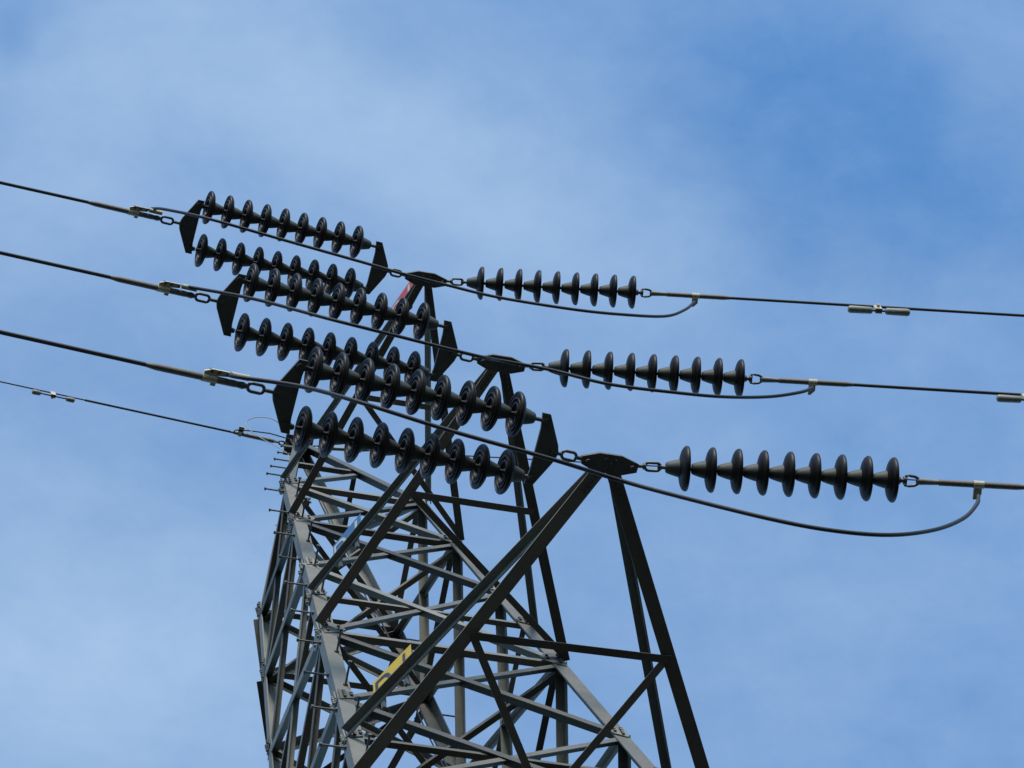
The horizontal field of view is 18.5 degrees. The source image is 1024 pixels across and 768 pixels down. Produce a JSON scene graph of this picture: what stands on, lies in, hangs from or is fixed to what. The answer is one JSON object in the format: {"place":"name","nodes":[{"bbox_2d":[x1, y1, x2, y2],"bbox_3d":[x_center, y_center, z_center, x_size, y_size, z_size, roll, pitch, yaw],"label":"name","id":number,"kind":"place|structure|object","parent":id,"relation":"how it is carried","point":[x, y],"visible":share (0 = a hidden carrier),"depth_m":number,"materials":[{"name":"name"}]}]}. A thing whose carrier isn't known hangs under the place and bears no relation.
{"place":"outdoors","nodes":[
{"label":"outdoors","id":0,"kind":"place"},
{"bbox_2d":[0,181,88,203],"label":"conductor","id":1,"kind":"object","parent":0,"point":[44,192],"visible":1,"depth_m":23.12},
{"bbox_2d":[246,359,308,433],"bbox_3d":[-1.285,0.042,16.850,0.325,0.044,0.410,12,-82,-18],"label":"yoke plate","id":2,"kind":"object","parent":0,"point":[284,398],"visible":0.99,"depth_m":16.86,"materials":[{"name":"metal"}]},
{"bbox_2d":[146,362,249,388],"bbox_3d":[-1.675,-0.058,16.721,0.560,0.048,0.097,12,-82,-18],"label":"deadend clamp","id":3,"kind":"object","parent":2,"relation":"attached to","point":[210,376],"visible":0.99,"depth_m":16.72,"materials":[{"name":"metal"}]},
{"bbox_2d":[0,330,145,366],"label":"conductor","id":4,"kind":"object","parent":3,"relation":"attached to","point":[72,348],"visible":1,"depth_m":16.52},
{"bbox_2d":[228,372,980,536],"bbox_3d":[0.627,0.419,16.517,4.193,1.401,0.149,10,-78,-12],"label":"jumper cable","id":5,"kind":"object","parent":3,"relation":"hanging from","point":[611,477],"visible":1,"depth_m":16.19,"materials":[{"name":"black rubber"}]},
{"bbox_2d":[304,347,535,436],"bbox_3d":[-0.490,0.052,17.072,1.322,0.256,0.256,13,-82,-17],"label":"insulator string","id":6,"kind":"object","parent":2,"relation":"attached to","point":[442,397],"visible":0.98,"depth_m":17.04,"materials":[{"name":"brown ceramic"}]},
{"bbox_2d":[0,0,1023,767],"label":"sky","id":7,"kind":"structure","parent":0,"point":[864,152],"materials":[{"name":"blue"}]},
{"bbox_3d":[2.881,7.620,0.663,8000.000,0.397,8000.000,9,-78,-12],"label":"ground","id":8,"kind":"structure","parent":0,"visible":0},
{"bbox_2d":[253,271,708,767],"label":"transmission tower","id":9,"kind":"structure","parent":8,"relation":"on","point":[351,717],"depth_m":21.18,"materials":[{"name":"metal"}]},
{"bbox_2d":[231,426,288,444],"bbox_3d":[-2.350,0.486,29.331,0.560,0.056,0.098,13,-79,-16],"label":"earth wire clamp","id":10,"kind":"object","parent":9,"relation":"attached to","point":[247,435],"visible":1,"depth_m":29.31,"materials":[{"name":"metal"}]},
{"bbox_2d":[0,381,231,432],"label":"earth wire","id":11,"kind":"object","parent":10,"relation":"attached to","point":[160,416],"visible":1,"depth_m":29.00,"materials":[{"name":"grey metal"}]},
{"bbox_2d":[32,389,74,402],"bbox_3d":[-4.199,0.104,28.733,0.399,0.135,0.060,13,-79,-16],"label":"vibration damper","id":12,"kind":"object","parent":11,"relation":"attached to","point":[52,395],"visible":1,"depth_m":28.69,"materials":[{"name":"metal"}]},
{"bbox_2d":[233,429,292,440],"bbox_3d":[-2.272,0.489,29.308,0.671,0.053,0.065,11,-79,-12],"label":"bond wire","id":13,"kind":"object","parent":9,"relation":"attached to","point":[262,432],"visible":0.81,"depth_m":29.31,"materials":[{"name":"grey metal"}]},
{"bbox_2d":[245,417,289,457],"bbox_3d":[-2.160,0.534,28.703,0.426,1.588,0.144,9,-78,-12],"label":"bond wire","id":14,"kind":"object","parent":9,"relation":"attached to","point":[260,437],"visible":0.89,"depth_m":29.25,"materials":[{"name":"grey metal"}]},
{"bbox_2d":[313,445,368,452],"bbox_3d":[-1.620,0.588,29.464,0.560,0.056,0.098,3,-78,-4],"label":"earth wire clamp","id":15,"kind":"object","parent":9,"relation":"attached to","point":[338,448],"visible":0.27,"depth_m":29.45,"materials":[{"name":"metal"}]},
{"bbox_2d":[369,450,915,480],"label":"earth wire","id":16,"kind":"object","parent":15,"relation":"attached to","point":[647,465],"visible":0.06,"depth_m":29.65,"materials":[{"name":"grey metal"}]},
{"bbox_2d":[333,514,360,568],"bbox_3d":[-1.140,1.112,21.879,0.026,0.275,0.360,25,-56,-23],"label":"phase sign","id":17,"kind":"object","parent":9,"relation":"attached to","point":[346,534],"visible":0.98,"depth_m":21.92,"materials":[{"name":"blue metal"}]},
{"bbox_2d":[290,439,444,766],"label":"down lead","id":18,"kind":"object","parent":9,"relation":"attached to","point":[375,617],"visible":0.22,"depth_m":26.09,"materials":[{"name":"grey metal"}]},
{"bbox_2d":[301,457,447,766],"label":"down lead","id":19,"kind":"object","parent":9,"relation":"attached to","point":[384,629],"visible":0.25,"depth_m":25.92,"materials":[{"name":"grey metal"}]},
{"bbox_2d":[363,241,404,293],"bbox_3d":[-0.939,-0.857,23.951,0.375,0.042,0.410,12,-82,-17],"label":"yoke plate","id":20,"kind":"object","parent":9,"relation":"attached to","point":[376,277],"visible":0.72,"depth_m":23.92,"materials":[{"name":"metal"}]},
{"bbox_2d":[195,234,363,297],"bbox_3d":[-1.751,-0.871,23.723,1.322,0.256,0.256,12,-82,-17],"label":"insulator string","id":21,"kind":"object","parent":20,"relation":"attached to","point":[239,258],"visible":0.87,"depth_m":23.67,"materials":[{"name":"brown ceramic"}]},
{"bbox_2d":[202,191,370,257],"bbox_3d":[-1.690,-1.190,23.674,1.322,0.256,0.256,13,-82,-17],"label":"insulator string","id":22,"kind":"object","parent":20,"relation":"attached to","point":[303,229],"visible":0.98,"depth_m":23.63,"materials":[{"name":"brown ceramic"}]},
{"bbox_2d":[160,200,205,253],"bbox_3d":[-2.485,-1.200,23.452,0.325,0.044,0.410,12,-82,-18],"label":"yoke plate","id":23,"kind":"object","parent":22,"relation":"attached to","point":[187,224],"visible":1,"depth_m":23.46,"materials":[{"name":"metal"}]},
{"bbox_2d":[88,201,162,220],"bbox_3d":[-2.875,-1.300,23.323,0.560,0.048,0.097,12,-82,-18],"label":"deadend clamp","id":24,"kind":"object","parent":23,"relation":"attached to","point":[134,211],"visible":1,"depth_m":23.33,"materials":[{"name":"metal"}]},
{"bbox_2d":[148,207,695,317],"bbox_3d":[-0.576,-0.879,23.240,4.198,1.248,0.150,10,-78,-12],"label":"jumper cable","id":25,"kind":"object","parent":24,"relation":"hanging from","point":[422,278],"visible":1,"depth_m":22.83,"materials":[{"name":"black rubber"}]},
{"bbox_2d":[373,644,410,709],"bbox_3d":[-0.695,1.742,18.474,0.026,0.275,0.373,30,-60,-25],"label":"phase sign","id":26,"kind":"object","parent":9,"relation":"attached to","point":[384,676],"visible":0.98,"depth_m":18.52,"materials":[{"name":"yellow metal"}]},
{"bbox_2d":[391,282,412,309],"bbox_3d":[-0.850,-0.612,24.505,0.026,0.275,0.427,19,-47,-21],"label":"phase sign","id":27,"kind":"object","parent":9,"relation":"attached to","point":[406,289],"visible":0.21,"depth_m":24.54,"materials":[{"name":"red metal"}]},
{"bbox_2d":[429,320,477,381],"bbox_3d":[-0.351,-0.190,20.661,0.375,0.042,0.410,12,-82,-17],"label":"yoke plate","id":28,"kind":"object","parent":9,"relation":"attached to","point":[444,360],"visible":0.84,"depth_m":20.63,"materials":[{"name":"metal"}]},
{"bbox_2d":[234,313,429,383],"bbox_3d":[-1.163,-0.204,20.433,1.322,0.256,0.256,12,-82,-17],"label":"insulator string","id":29,"kind":"object","parent":28,"relation":"attached to","point":[264,337],"visible":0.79,"depth_m":20.36,"materials":[{"name":"brown ceramic"}]},
{"bbox_2d":[243,263,438,339],"bbox_3d":[-1.102,-0.523,20.384,1.322,0.256,0.256,13,-82,-17],"label":"insulator string","id":30,"kind":"object","parent":28,"relation":"attached to","point":[359,306],"visible":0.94,"depth_m":20.35,"materials":[{"name":"brown ceramic"}]},
{"bbox_2d":[194,274,246,336],"bbox_3d":[-1.897,-0.533,20.162,0.325,0.044,0.410,12,-82,-18],"label":"yoke plate","id":31,"kind":"object","parent":30,"relation":"attached to","point":[226,305],"visible":1,"depth_m":20.17,"materials":[{"name":"metal"}]},
{"bbox_2d":[110,275,196,298],"bbox_3d":[-2.287,-0.632,20.034,0.560,0.048,0.097,12,-82,-18],"label":"deadend clamp","id":32,"kind":"object","parent":31,"relation":"attached to","point":[166,288],"visible":1,"depth_m":20.04,"materials":[{"name":"metal"}]},
{"bbox_2d":[0,251,110,278],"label":"conductor","id":33,"kind":"object","parent":32,"relation":"attached to","point":[55,265],"visible":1,"depth_m":19.83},
{"bbox_2d":[181,285,813,398],"bbox_3d":[-0.009,-0.225,20.123,4.209,0.817,0.127,10,-78,-12],"label":"jumper cable","id":34,"kind":"object","parent":32,"relation":"hanging from","point":[496,359],"visible":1,"depth_m":19.90,"materials":[{"name":"black rubber"}]},
{"bbox_2d":[447,278,466,285],"bbox_3d":[-0.443,-0.784,24.057,0.211,0.036,0.062,3,-78,-4],"label":"shackle link","id":35,"kind":"object","parent":9,"relation":"attached to","point":[450,281],"visible":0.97,"depth_m":24.05,"materials":[{"name":"grey metal"}]},
{"bbox_2d":[466,267,635,308],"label":"insulator string","id":36,"kind":"object","parent":35,"relation":"hanging from","point":[496,284],"visible":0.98,"depth_m":24.05,"materials":[{"name":"brown ceramic"}]},
{"bbox_2d":[636,288,730,306],"bbox_3d":[1.315,-0.661,24.201,0.745,0.054,0.124,3,-78,-4],"label":"deadend clamp","id":37,"kind":"object","parent":36,"relation":"attached to","point":[694,296],"visible":0.98,"depth_m":24.18,"materials":[{"name":"metal"}]},
{"bbox_2d":[731,297,1023,316],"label":"conductor","id":38,"kind":"object","parent":37,"relation":"attached to","point":[883,307],"visible":1,"depth_m":24.30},
{"bbox_2d":[848,304,909,315],"bbox_3d":[2.818,-0.579,24.200,0.483,0.144,0.073,3,-77,-5],"label":"vibration damper","id":39,"kind":"object","parent":38,"relation":"attached to","point":[877,308],"visible":1,"depth_m":24.14,"materials":[{"name":"metal"}]},
{"bbox_2d":[525,362,547,370],"bbox_3d":[0.145,-0.116,20.767,0.211,0.036,0.062,3,-78,-4],"label":"shackle link","id":40,"kind":"object","parent":9,"relation":"attached to","point":[538,363],"visible":0.52,"depth_m":20.76,"materials":[{"name":"grey metal"}]},
{"bbox_2d":[548,349,744,395],"bbox_3d":[0.897,-0.073,20.827,1.322,0.256,0.256,3,-78,-4],"label":"insulator string","id":41,"kind":"object","parent":40,"relation":"hanging from","point":[694,376],"visible":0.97,"depth_m":20.76,"materials":[{"name":"brown ceramic"}]},
{"bbox_2d":[745,373,853,394],"bbox_3d":[1.903,0.006,20.911,0.745,0.054,0.124,3,-78,-4],"label":"deadend clamp","id":42,"kind":"object","parent":41,"relation":"attached to","point":[813,382],"visible":0.99,"depth_m":20.89,"materials":[{"name":"metal"}]},
{"bbox_2d":[854,383,1020,395],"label":"conductor","id":43,"kind":"object","parent":42,"relation":"attached to","point":[933,389],"visible":1,"depth_m":20.96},
{"bbox_2d":[996,393,1023,402],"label":"vibration damper","id":44,"kind":"object","parent":43,"relation":"attached to","point":[1009,398],"visible":1,"depth_m":20.84,"materials":[{"name":"metal"}]},
{"bbox_2d":[524,412,581,485],"bbox_3d":[0.261,0.385,17.349,0.375,0.042,0.410,12,-82,-17],"label":"yoke plate","id":45,"kind":"object","parent":9,"relation":"attached to","point":[547,443],"visible":1,"depth_m":17.31,"materials":[{"name":"metal"}]},
{"bbox_2d":[293,406,524,494],"bbox_3d":[-0.551,0.371,17.120,1.322,0.256,0.256,12,-82,-17],"label":"insulator string","id":46,"kind":"object","parent":45,"relation":"attached to","point":[430,455],"visible":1,"depth_m":17.08,"materials":[{"name":"brown ceramic"}]},
{"bbox_2d":[638,461,665,471],"bbox_3d":[0.757,0.459,17.455,0.211,0.036,0.062,3,-78,-4],"label":"shackle link","id":47,"kind":"object","parent":9,"relation":"attached to","point":[660,467],"visible":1,"depth_m":17.45,"materials":[{"name":"grey metal"}]},
{"bbox_2d":[665,446,899,502],"bbox_3d":[1.510,0.501,17.515,1.322,0.256,0.256,3,-78,-4],"label":"insulator string","id":48,"kind":"object","parent":47,"relation":"hanging from","point":[864,478],"visible":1,"depth_m":17.45,"materials":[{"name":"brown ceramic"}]},
{"bbox_2d":[899,474,1023,499],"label":"deadend clamp","id":49,"kind":"object","parent":48,"relation":"attached to","point":[978,486],"visible":1,"depth_m":17.58,"materials":[{"name":"metal"}]}
]}

